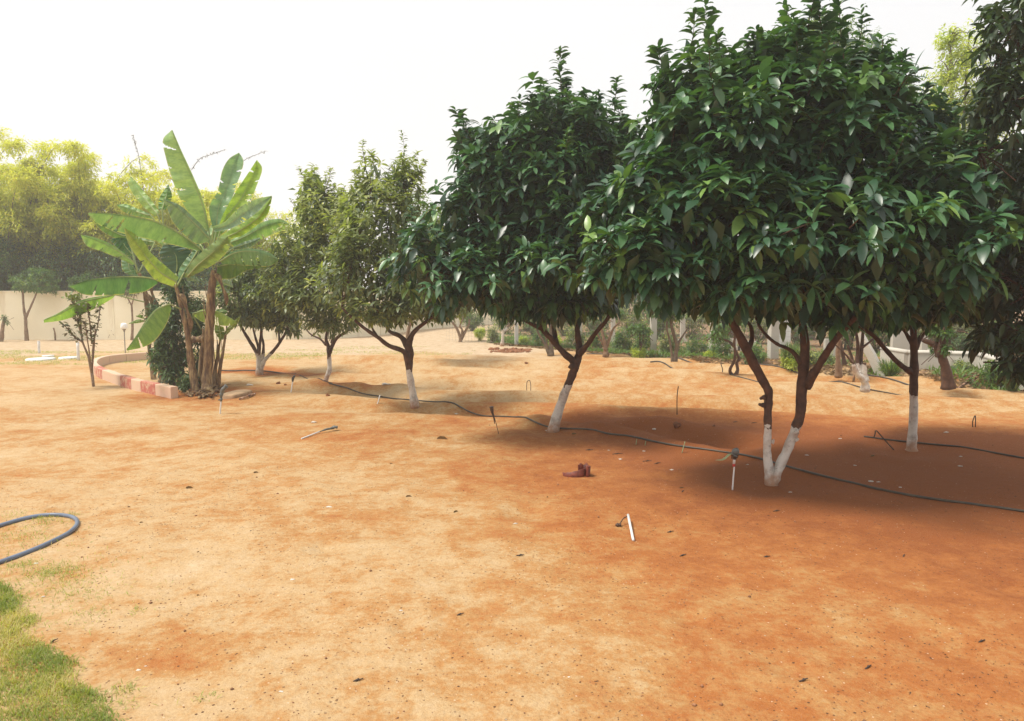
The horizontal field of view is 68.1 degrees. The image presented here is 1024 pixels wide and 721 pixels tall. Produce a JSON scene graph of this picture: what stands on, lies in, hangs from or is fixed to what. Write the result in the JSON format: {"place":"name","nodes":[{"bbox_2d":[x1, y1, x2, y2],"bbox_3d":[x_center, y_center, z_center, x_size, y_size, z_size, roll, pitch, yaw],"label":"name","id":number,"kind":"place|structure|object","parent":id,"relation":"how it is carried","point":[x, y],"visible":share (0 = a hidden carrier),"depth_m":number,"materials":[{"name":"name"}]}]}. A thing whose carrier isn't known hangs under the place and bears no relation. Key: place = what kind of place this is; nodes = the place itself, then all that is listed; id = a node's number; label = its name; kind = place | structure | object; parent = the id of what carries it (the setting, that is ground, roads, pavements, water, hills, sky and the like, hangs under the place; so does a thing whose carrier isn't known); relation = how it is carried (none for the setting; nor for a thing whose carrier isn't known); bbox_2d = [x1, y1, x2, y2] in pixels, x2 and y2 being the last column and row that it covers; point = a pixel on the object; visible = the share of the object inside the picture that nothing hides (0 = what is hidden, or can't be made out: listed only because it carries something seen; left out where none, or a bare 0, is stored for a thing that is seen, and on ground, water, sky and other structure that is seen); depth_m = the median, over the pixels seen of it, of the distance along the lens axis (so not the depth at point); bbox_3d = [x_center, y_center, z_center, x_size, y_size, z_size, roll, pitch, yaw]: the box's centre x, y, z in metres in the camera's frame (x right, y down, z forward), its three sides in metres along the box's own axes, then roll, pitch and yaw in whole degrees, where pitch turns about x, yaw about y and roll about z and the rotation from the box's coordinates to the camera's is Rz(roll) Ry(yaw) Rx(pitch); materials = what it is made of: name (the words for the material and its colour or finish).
{"place":"outdoors","nodes":[
{"label":"outdoors","id":0,"kind":"place"},
{"bbox_2d":[0,579,127,720],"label":"lawn grass","id":1,"kind":"structure","parent":0,"point":[33,653],"depth_m":3.25,"materials":[{"name":"plant"}]},
{"bbox_2d":[0,301,1023,720],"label":"ground","id":2,"kind":"structure","parent":0,"point":[420,553],"depth_m":5.04,"materials":[{"name":"soil"}]},
{"bbox_2d":[0,315,13,341],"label":"garden tree","id":3,"kind":"object","parent":2,"relation":"on","point":[4,320],"visible":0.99,"depth_m":23.99,"materials":[{"name":"brown plant"}]},
{"bbox_2d":[0,233,25,290],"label":"leafy tree","id":4,"kind":"object","parent":2,"relation":"on","point":[5,258],"visible":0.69,"depth_m":25.41,"materials":[{"name":"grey plant"}]},
{"bbox_2d":[0,242,42,290],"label":"leafy tree","id":5,"kind":"object","parent":2,"relation":"on","point":[20,259],"visible":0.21,"depth_m":25.53,"materials":[{"name":"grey plant"}]},
{"bbox_2d":[7,265,60,340],"bbox_3d":[-15.220,-1.841,24.347,1.633,2.464,1.355,0,5,0],"label":"garden tree","id":6,"kind":"object","parent":2,"relation":"on","point":[37,285],"visible":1,"depth_m":24.14,"materials":[{"name":"green plant"}]},
{"bbox_2d":[0,163,67,251],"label":"bamboo clump","id":7,"kind":"object","parent":2,"relation":"on","point":[30,196],"visible":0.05,"depth_m":26.47,"materials":[{"name":"yellow plant"}]},
{"bbox_2d":[0,127,71,248],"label":"bamboo clump","id":8,"kind":"object","parent":2,"relation":"on","point":[8,143],"visible":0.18,"depth_m":26.14,"materials":[{"name":"yellow plant"}]},
{"bbox_2d":[0,513,79,563],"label":"garden hose","id":9,"kind":"object","parent":2,"relation":"on","point":[53,540],"visible":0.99,"depth_m":5.22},
{"bbox_2d":[22,267,67,290],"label":"leafy tree","id":10,"kind":"object","parent":2,"relation":"on","point":[55,273],"visible":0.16,"depth_m":25.41,"materials":[{"name":"green plant"}]},
{"bbox_2d":[25,240,96,290],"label":"leafy tree","id":11,"kind":"object","parent":2,"relation":"on","point":[61,261],"visible":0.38,"depth_m":25.64,"materials":[{"name":"green plant"}]},
{"bbox_2d":[0,138,126,275],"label":"bamboo clump","id":12,"kind":"object","parent":2,"relation":"on","point":[39,190],"visible":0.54,"depth_m":25.96,"materials":[{"name":"green plant"}]},
{"bbox_2d":[1,177,130,268],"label":"bamboo clump","id":13,"kind":"object","parent":2,"relation":"on","point":[37,238],"visible":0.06,"depth_m":26.49,"materials":[{"name":"green plant"}]},
{"bbox_2d":[56,291,104,386],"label":"shrub","id":14,"kind":"object","parent":2,"relation":"on","point":[73,298],"visible":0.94,"depth_m":12.83,"materials":[{"name":"green plant"}]},
{"bbox_2d":[65,271,101,292],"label":"leafy tree","id":15,"kind":"object","parent":2,"relation":"on","point":[81,278],"visible":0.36,"depth_m":24.77,"materials":[{"name":"green plant"}]},
{"bbox_2d":[0,139,176,275],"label":"bamboo clump","id":16,"kind":"object","parent":2,"relation":"on","point":[52,210],"visible":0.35,"depth_m":26.23,"materials":[{"name":"green plant"}]},
{"bbox_2d":[67,240,141,290],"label":"leafy tree","id":17,"kind":"object","parent":2,"relation":"on","point":[89,267],"visible":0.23,"depth_m":25.50,"materials":[{"name":"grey plant"}]},
{"bbox_2d":[44,215,165,382],"bbox_3d":[-7.098,-1.002,13.158,1.874,3.015,0.808,-4,7,-37],"label":"banana plant","id":18,"kind":"object","parent":2,"relation":"on","point":[119,239],"visible":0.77,"depth_m":13.17,"materials":[{"name":"green plant"}]},
{"bbox_2d":[5,187,211,267],"bbox_3d":[-15.462,-3.800,28.807,8.705,5.726,5.612,0,5,0],"label":"bamboo clump","id":19,"kind":"object","parent":2,"relation":"on","point":[67,237],"visible":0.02,"depth_m":26.59,"materials":[{"name":"green plant"}]},
{"bbox_2d":[0,509,222,710],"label":"grass tufts","id":20,"kind":"object","parent":2,"relation":"on","point":[63,576],"visible":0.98,"depth_m":4.41,"materials":[{"name":"plant"}]},
{"bbox_2d":[121,288,141,339],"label":"garden tree","id":21,"kind":"object","parent":2,"relation":"on","point":[126,293],"visible":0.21,"depth_m":24.50,"materials":[{"name":"brown plant"}]},
{"bbox_2d":[8,178,260,276],"bbox_3d":[-13.460,-3.608,27.631,8.292,5.666,5.867,0,5,0],"label":"bamboo clump","id":22,"kind":"object","parent":2,"relation":"on","point":[108,188],"visible":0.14,"depth_m":26.19,"materials":[{"name":"green plant"}]},
{"bbox_2d":[70,177,199,393],"bbox_3d":[-5.841,-1.198,12.115,1.587,3.610,1.669,0,5,0],"label":"banana plant","id":23,"kind":"object","parent":2,"relation":"on","point":[153,327],"visible":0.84,"depth_m":11.98,"materials":[{"name":"green plant"}]},
{"bbox_2d":[93,352,177,398],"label":"painted curb","id":24,"kind":"structure","parent":2,"relation":"on","point":[138,384],"depth_m":13.13,"materials":[{"name":"concrete"}]},
{"bbox_2d":[129,315,156,379],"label":"banana plant","id":25,"kind":"object","parent":2,"relation":"on","point":[148,349],"visible":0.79,"depth_m":13.93,"materials":[{"name":"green plant"}]},
{"bbox_2d":[128,244,197,290],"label":"leafy tree","id":26,"kind":"object","parent":2,"relation":"on","point":[159,283],"visible":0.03,"depth_m":25.56,"materials":[{"name":"green plant"}]},
{"bbox_2d":[74,198,254,281],"bbox_3d":[-13.302,-3.498,28.373,6.537,5.420,6.071,-3,6,-30],"label":"bamboo clump","id":27,"kind":"object","parent":2,"relation":"on","point":[181,204],"visible":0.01,"depth_m":27.69,"materials":[{"name":"green plant"}]},
{"bbox_2d":[139,278,215,391],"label":"shrub","id":28,"kind":"object","parent":2,"relation":"on","point":[170,355],"visible":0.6,"depth_m":12.83,"materials":[{"name":"green plant"}]},
{"bbox_2d":[88,130,288,391],"bbox_3d":[-4.987,-1.461,12.158,2.667,4.171,1.744,-1,6,-6],"label":"banana plant","id":29,"kind":"object","parent":2,"relation":"on","point":[192,220],"visible":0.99,"depth_m":11.94,"materials":[{"name":"green plant"}]},
{"bbox_2d":[123,168,272,290],"bbox_3d":[-10.664,-3.643,26.831,9.811,5.704,6.410,5,8,43],"label":"bamboo clump","id":30,"kind":"object","parent":2,"relation":"on","point":[163,173],"visible":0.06,"depth_m":26.61,"materials":[{"name":"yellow plant"}]},
{"bbox_2d":[191,328,204,387],"bbox_3d":[-5.154,0.010,12.483,0.284,1.082,0.199,0,5,0],"label":"dead banana trunk","id":31,"kind":"object","parent":2,"relation":"on","point":[195,339],"visible":0.62,"depth_m":12.40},
{"bbox_2d":[184,384,229,397],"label":"dry sheath litter","id":32,"kind":"object","parent":2,"relation":"on","point":[201,393],"visible":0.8,"depth_m":11.97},
{"bbox_2d":[192,309,240,389],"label":"banana plant","id":33,"kind":"object","parent":2,"relation":"on","point":[223,319],"visible":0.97,"depth_m":12.58,"materials":[{"name":"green plant"}]},
{"bbox_2d":[189,246,261,290],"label":"leafy tree","id":34,"kind":"object","parent":2,"relation":"on","point":[202,285],"visible":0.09,"depth_m":25.55,"materials":[{"name":"green plant"}]},
{"bbox_2d":[0,345,467,364],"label":"grass strip","id":35,"kind":"object","parent":2,"relation":"on","point":[225,358],"depth_m":18.89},
{"bbox_2d":[222,389,251,398],"bbox_3d":[-4.362,0.533,12.029,0.304,0.090,0.660,1,6,8],"label":"stone slab","id":36,"kind":"object","parent":2,"relation":"on","point":[235,394],"depth_m":11.87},
{"bbox_2d":[206,255,308,375],"bbox_3d":[-4.833,-0.923,14.731,1.897,2.492,2.019,0,5,0],"label":"orchard tree","id":37,"kind":"object","parent":2,"relation":"on","point":[252,308],"visible":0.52,"depth_m":14.27,"materials":[{"name":"green plant"}]},
{"bbox_2d":[0,291,522,339],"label":"boundary wall","id":38,"kind":"structure","parent":2,"relation":"on","point":[115,313],"depth_m":24.80,"materials":[{"name":"paint"}]},
{"bbox_2d":[176,181,369,286],"bbox_3d":[-9.147,-4.049,30.399,7.809,5.825,5.703,0,5,0],"label":"bamboo clump","id":39,"kind":"object","parent":2,"relation":"on","point":[254,196],"visible":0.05,"depth_m":29.54,"materials":[{"name":"yellow plant"}]},
{"bbox_2d":[255,162,365,380],"bbox_3d":[-3.237,-1.308,12.329,1.829,3.838,1.890,3,6,29],"label":"orchard tree","id":40,"kind":"object","parent":2,"relation":"on","point":[295,288],"visible":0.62,"depth_m":11.99,"materials":[{"name":"green plant"}]},
{"bbox_2d":[311,130,475,408],"bbox_3d":[-1.627,-1.215,10.581,2.226,3.864,2.327,0,5,0],"label":"orchard tree","id":41,"kind":"object","parent":2,"relation":"on","point":[393,306],"visible":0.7,"depth_m":10.42,"materials":[{"name":"green plant"}]},
{"bbox_2d":[400,188,444,338],"bbox_3d":[-1.905,-1.837,16.962,1.429,3.937,2.124,0,5,0],"label":"orchard tree","id":42,"kind":"object","parent":2,"relation":"on","point":[409,324],"visible":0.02,"depth_m":16.79,"materials":[{"name":"green plant"}]},
{"bbox_2d":[452,307,472,341],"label":"young tree","id":43,"kind":"object","parent":2,"relation":"on","point":[462,335],"visible":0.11,"depth_m":23.64,"materials":[{"name":"brown plant"}]},
{"bbox_2d":[462,311,485,330],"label":"shrub","id":44,"kind":"object","parent":2,"relation":"on","point":[472,326],"visible":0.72,"depth_m":29.83,"materials":[{"name":"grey plant"}]},
{"bbox_2d":[473,327,485,340],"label":"shrub","id":45,"kind":"object","parent":2,"relation":"on","point":[479,335],"visible":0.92,"depth_m":24.23,"materials":[{"name":"green plant"}]},
{"bbox_2d":[486,324,500,342],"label":"shrub","id":46,"kind":"object","parent":2,"relation":"on","point":[492,334],"visible":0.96,"depth_m":23.26,"materials":[{"name":"green plant"}]},
{"bbox_2d":[488,347,532,352],"bbox_3d":[-0.049,-0.265,20.479,1.226,0.138,1.279,0,5,0],"label":"soil rubble","id":47,"kind":"object","parent":2,"relation":"on","point":[516,350],"visible":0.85,"depth_m":20.28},
{"bbox_2d":[0,408,1022,720],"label":"soil grit","id":48,"kind":"object","parent":2,"relation":"on","point":[552,584],"visible":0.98,"depth_m":4.08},
{"bbox_2d":[377,45,645,432],"bbox_3d":[0.307,-1.311,8.488,2.736,4.477,3.066,4,7,36],"label":"orchard tree","id":49,"kind":"object","parent":2,"relation":"on","point":[522,190],"visible":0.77,"depth_m":8.05,"materials":[{"name":"green plant"}]},
{"bbox_2d":[0,394,1023,720],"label":"soil debris","id":50,"kind":"object","parent":2,"relation":"on","point":[618,546],"visible":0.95,"depth_m":5.05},
{"bbox_2d":[530,326,548,344],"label":"shrub","id":51,"kind":"object","parent":2,"relation":"on","point":[535,336],"visible":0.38,"depth_m":21.73,"materials":[{"name":"green plant"}]},
{"bbox_2d":[535,323,553,355],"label":"young tree","id":52,"kind":"object","parent":2,"relation":"on","point":[549,349],"visible":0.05,"depth_m":18.90,"materials":[{"name":"brown plant"}]},
{"bbox_2d":[563,325,587,346],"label":"shrub","id":53,"kind":"object","parent":2,"relation":"on","point":[571,338],"visible":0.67,"depth_m":20.89,"materials":[{"name":"green plant"}]},
{"bbox_2d":[562,463,590,477],"bbox_3d":[0.586,0.979,6.744,0.248,0.111,0.128,-3,6,-24],"label":"broken pot","id":54,"kind":"object","parent":2,"relation":"on","point":[583,470],"visible":1,"depth_m":6.72,"materials":[{"name":"ceramic"}]},
{"bbox_2d":[582,317,609,333],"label":"shrub","id":55,"kind":"object","parent":2,"relation":"on","point":[590,324],"visible":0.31,"depth_m":25.85,"materials":[{"name":"green plant"}]},
{"bbox_2d":[585,328,607,349],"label":"shrub","id":56,"kind":"object","parent":2,"relation":"on","point":[595,342],"visible":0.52,"depth_m":20.59,"materials":[{"name":"green plant"}]},
{"bbox_2d":[588,308,627,356],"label":"young tree","id":57,"kind":"object","parent":2,"relation":"on","point":[604,343],"visible":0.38,"depth_m":18.34,"materials":[{"name":"brown plant"}]},
{"bbox_2d":[611,323,632,349],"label":"shrub","id":58,"kind":"object","parent":2,"relation":"on","point":[620,339],"visible":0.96,"depth_m":20.17,"materials":[{"name":"green plant"}]},
{"bbox_2d":[615,514,634,540],"bbox_3d":[0.779,1.146,5.216,0.115,0.071,0.394,0,5,0],"label":"broken pipe","id":59,"kind":"object","parent":2,"relation":"on","point":[630,526],"visible":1,"depth_m":5.28,"materials":[{"name":"white plastic"}]},
{"bbox_2d":[616,305,644,337],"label":"shrub","id":60,"kind":"object","parent":2,"relation":"on","point":[631,320],"visible":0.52,"depth_m":25.84,"materials":[{"name":"green plant"}]},
{"bbox_2d":[448,304,815,358],"bbox_3d":[2.475,-0.941,20.570,11.697,1.880,0.700,5,7,41],"label":"wire fence","id":61,"kind":"object","parent":2,"relation":"on","point":[773,334],"visible":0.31,"depth_m":19.17,"materials":[{"name":"grey metal"}]},
{"bbox_2d":[625,322,653,349],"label":"young tree","id":62,"kind":"object","parent":2,"relation":"on","point":[640,329],"visible":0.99,"depth_m":18.00,"materials":[{"name":"green plant"}]},
{"bbox_2d":[630,346,649,357],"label":"shrub","id":63,"kind":"object","parent":2,"relation":"on","point":[637,353],"visible":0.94,"depth_m":18.10,"materials":[{"name":"green plant"}]},
{"bbox_2d":[632,319,649,349],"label":"shrub","id":64,"kind":"object","parent":2,"relation":"on","point":[646,339],"visible":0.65,"depth_m":19.91,"materials":[{"name":"green plant"}]},
{"bbox_2d":[618,295,690,332],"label":"leafy tree","id":65,"kind":"object","parent":2,"relation":"on","point":[628,307],"visible":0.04,"depth_m":26.79,"materials":[{"name":"green plant"}]},
{"bbox_2d":[642,311,678,339],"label":"shrub","id":66,"kind":"object","parent":2,"relation":"on","point":[659,333],"visible":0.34,"depth_m":24.89,"materials":[{"name":"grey plant"}]},
{"bbox_2d":[654,326,683,352],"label":"shrub","id":67,"kind":"object","parent":2,"relation":"on","point":[665,345],"visible":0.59,"depth_m":19.45,"materials":[{"name":"green plant"}]},
{"bbox_2d":[652,310,687,361],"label":"young tree","id":68,"kind":"object","parent":2,"relation":"on","point":[674,357],"visible":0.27,"depth_m":16.35,"materials":[{"name":"brown plant"}]},
{"bbox_2d":[329,383,1023,511],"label":"irrigation pipe","id":69,"kind":"object","parent":2,"relation":"on","point":[918,496],"visible":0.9,"depth_m":7.50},
{"bbox_2d":[678,314,687,342],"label":"concrete block","id":70,"kind":"structure","parent":2,"relation":"on","point":[682,327],"depth_m":23.45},
{"bbox_2d":[674,304,708,339],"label":"shrub","id":71,"kind":"object","parent":2,"relation":"on","point":[701,320],"visible":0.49,"depth_m":24.83,"materials":[{"name":"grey plant"}]},
{"bbox_2d":[682,332,708,353],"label":"shrub","id":72,"kind":"object","parent":2,"relation":"on","point":[696,344],"visible":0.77,"depth_m":19.26,"materials":[{"name":"green plant"}]},
{"bbox_2d":[705,329,733,356],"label":"shrub","id":73,"kind":"object","parent":2,"relation":"on","point":[725,349],"visible":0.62,"depth_m":17.47,"materials":[{"name":"green plant"}]},
{"bbox_2d":[699,320,742,374],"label":"young tree","id":74,"kind":"object","parent":2,"relation":"on","point":[717,332],"visible":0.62,"depth_m":14.36,"materials":[{"name":"green plant"}]},
{"bbox_2d":[730,448,738,489],"bbox_3d":[1.811,0.892,6.167,0.074,0.370,0.062,0,5,0],"label":"sprinkler","id":75,"kind":"object","parent":2,"relation":"on","point":[734,452],"visible":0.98,"depth_m":6.16,"materials":[{"name":"white plastic"}]},
{"bbox_2d":[586,353,908,384],"bbox_3d":[4.692,0.125,16.357,0.427,0.221,8.396,-4,7,-38],"label":"irrigation pipe","id":76,"kind":"object","parent":2,"relation":"on","point":[784,368],"visible":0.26,"depth_m":15.40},
{"bbox_2d":[741,317,767,343],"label":"shrub","id":77,"kind":"object","parent":2,"relation":"on","point":[758,332],"visible":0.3,"depth_m":22.93,"materials":[{"name":"grey plant"}]},
{"bbox_2d":[741,340,767,364],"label":"shrub","id":78,"kind":"object","parent":2,"relation":"on","point":[758,353],"visible":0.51,"depth_m":16.51,"materials":[{"name":"green plant"}]},
{"bbox_2d":[492,326,1022,390],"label":"weeds","id":79,"kind":"object","parent":2,"relation":"on","point":[688,353],"visible":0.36,"depth_m":18.32,"materials":[{"name":"green plant"}]},
{"bbox_2d":[494,332,1023,390],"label":"leaf litter","id":80,"kind":"object","parent":2,"relation":"on","point":[832,372],"visible":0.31,"depth_m":16.66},
{"bbox_2d":[541,0,1023,485],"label":"orchard tree","id":81,"kind":"object","parent":2,"relation":"on","point":[811,210],"visible":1,"depth_m":5.66,"materials":[{"name":"green plant"}]},
{"bbox_2d":[779,320,790,348],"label":"concrete slab","id":82,"kind":"structure","parent":2,"relation":"on","point":[788,335],"depth_m":18.57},
{"bbox_2d":[776,340,799,365],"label":"bush","id":83,"kind":"object","parent":2,"relation":"on","point":[785,353],"visible":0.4,"depth_m":15.37,"materials":[{"name":"green plant"}]},
{"bbox_2d":[779,353,797,370],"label":"shrub","id":84,"kind":"object","parent":2,"relation":"on","point":[789,365],"visible":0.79,"depth_m":15.30,"materials":[{"name":"green plant"}]},
{"bbox_2d":[790,323,816,345],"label":"shrub","id":85,"kind":"object","parent":2,"relation":"on","point":[797,335],"visible":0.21,"depth_m":21.93,"materials":[{"name":"grey plant"}]},
{"bbox_2d":[730,374,899,394],"bbox_3d":[5.366,0.439,13.075,0.183,0.230,3.664,-5,8,-44],"label":"irrigation pipe","id":86,"kind":"object","parent":2,"relation":"on","point":[829,381],"visible":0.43,"depth_m":12.71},
{"bbox_2d":[826,331,852,377],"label":"young tree","id":87,"kind":"object","parent":2,"relation":"on","point":[838,370],"visible":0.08,"depth_m":13.63,"materials":[{"name":"brown plant"}]},
{"bbox_2d":[836,328,884,392],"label":"young tree","id":88,"kind":"object","parent":2,"relation":"on","point":[859,368],"visible":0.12,"depth_m":11.72,"materials":[{"name":"white plant"}]},
{"bbox_2d":[858,332,883,375],"bbox_3d":[7.006,-0.042,14.768,0.648,1.030,0.156,4,7,36],"label":"leaning concrete brace","id":89,"kind":"object","parent":2,"relation":"on","point":[870,354],"visible":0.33,"depth_m":14.71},
{"bbox_2d":[808,9,933,348],"bbox_3d":[9.565,-4.843,20.707,3.959,9.091,2.331,0,5,0],"label":"leafy tree","id":90,"kind":"object","parent":2,"relation":"on","point":[861,45],"visible":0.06,"depth_m":20.01,"materials":[{"name":"green plant"}]},
{"bbox_2d":[855,330,889,352],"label":"shrub","id":91,"kind":"object","parent":2,"relation":"on","point":[874,342],"visible":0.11,"depth_m":19.92,"materials":[{"name":"green plant"}]},
{"bbox_2d":[875,357,908,376],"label":"grass tuft","id":92,"kind":"object","parent":2,"relation":"on","point":[890,369],"visible":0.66,"depth_m":14.06,"materials":[{"name":"green plant"}]},
{"bbox_2d":[890,330,909,349],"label":"concrete block","id":93,"kind":"structure","parent":2,"relation":"on","point":[900,340],"depth_m":17.48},
{"bbox_2d":[848,81,1023,451],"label":"orchard tree","id":94,"kind":"object","parent":2,"relation":"on","point":[943,119],"visible":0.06,"depth_m":7.80,"materials":[{"name":"green plant"}]},
{"bbox_2d":[921,324,964,389],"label":"young tree","id":95,"kind":"object","parent":2,"relation":"on","point":[941,349],"visible":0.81,"depth_m":11.79,"materials":[{"name":"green plant"}]},
{"bbox_2d":[864,436,1023,458],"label":"irrigation pipe","id":96,"kind":"object","parent":2,"relation":"on","point":[949,445],"visible":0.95,"depth_m":8.05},
{"bbox_2d":[880,346,1023,390],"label":"wall","id":97,"kind":"structure","parent":2,"relation":"on","point":[903,355],"depth_m":15.41,"materials":[{"name":"concrete"}]},
{"bbox_2d":[947,323,974,350],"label":"shrub","id":98,"kind":"object","parent":2,"relation":"on","point":[958,328],"visible":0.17,"depth_m":18.87,"materials":[{"name":"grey plant"}]},
{"bbox_2d":[949,327,973,350],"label":"shrub","id":99,"kind":"object","parent":2,"relation":"on","point":[958,344],"visible":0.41,"depth_m":18.27,"materials":[{"name":"green plant"}]},
{"bbox_2d":[953,358,976,371],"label":"shrub","id":100,"kind":"object","parent":2,"relation":"on","point":[962,363],"visible":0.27,"depth_m":14.82,"materials":[{"name":"green plant"}]},
{"bbox_2d":[918,18,1017,345],"bbox_3d":[11.404,-4.423,19.642,3.226,8.448,2.428,0,5,0],"label":"leafy tree","id":101,"kind":"object","parent":2,"relation":"on","point":[950,42],"visible":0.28,"depth_m":19.25,"materials":[{"name":"green plant"}]},
{"bbox_2d":[944,0,1023,388],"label":"orchard tree","id":102,"kind":"object","parent":2,"relation":"on","point":[998,93],"visible":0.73,"depth_m":5.90,"materials":[{"name":"green plant"}]},
{"bbox_2d":[980,359,1001,384],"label":"shrub","id":103,"kind":"object","parent":2,"relation":"on","point":[992,375],"visible":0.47,"depth_m":13.06,"materials":[{"name":"green plant"}]},
{"bbox_2d":[0,0,1023,287],"label":"sky","id":104,"kind":"structure","parent":0,"point":[297,82],"materials":[{"name":"white"}]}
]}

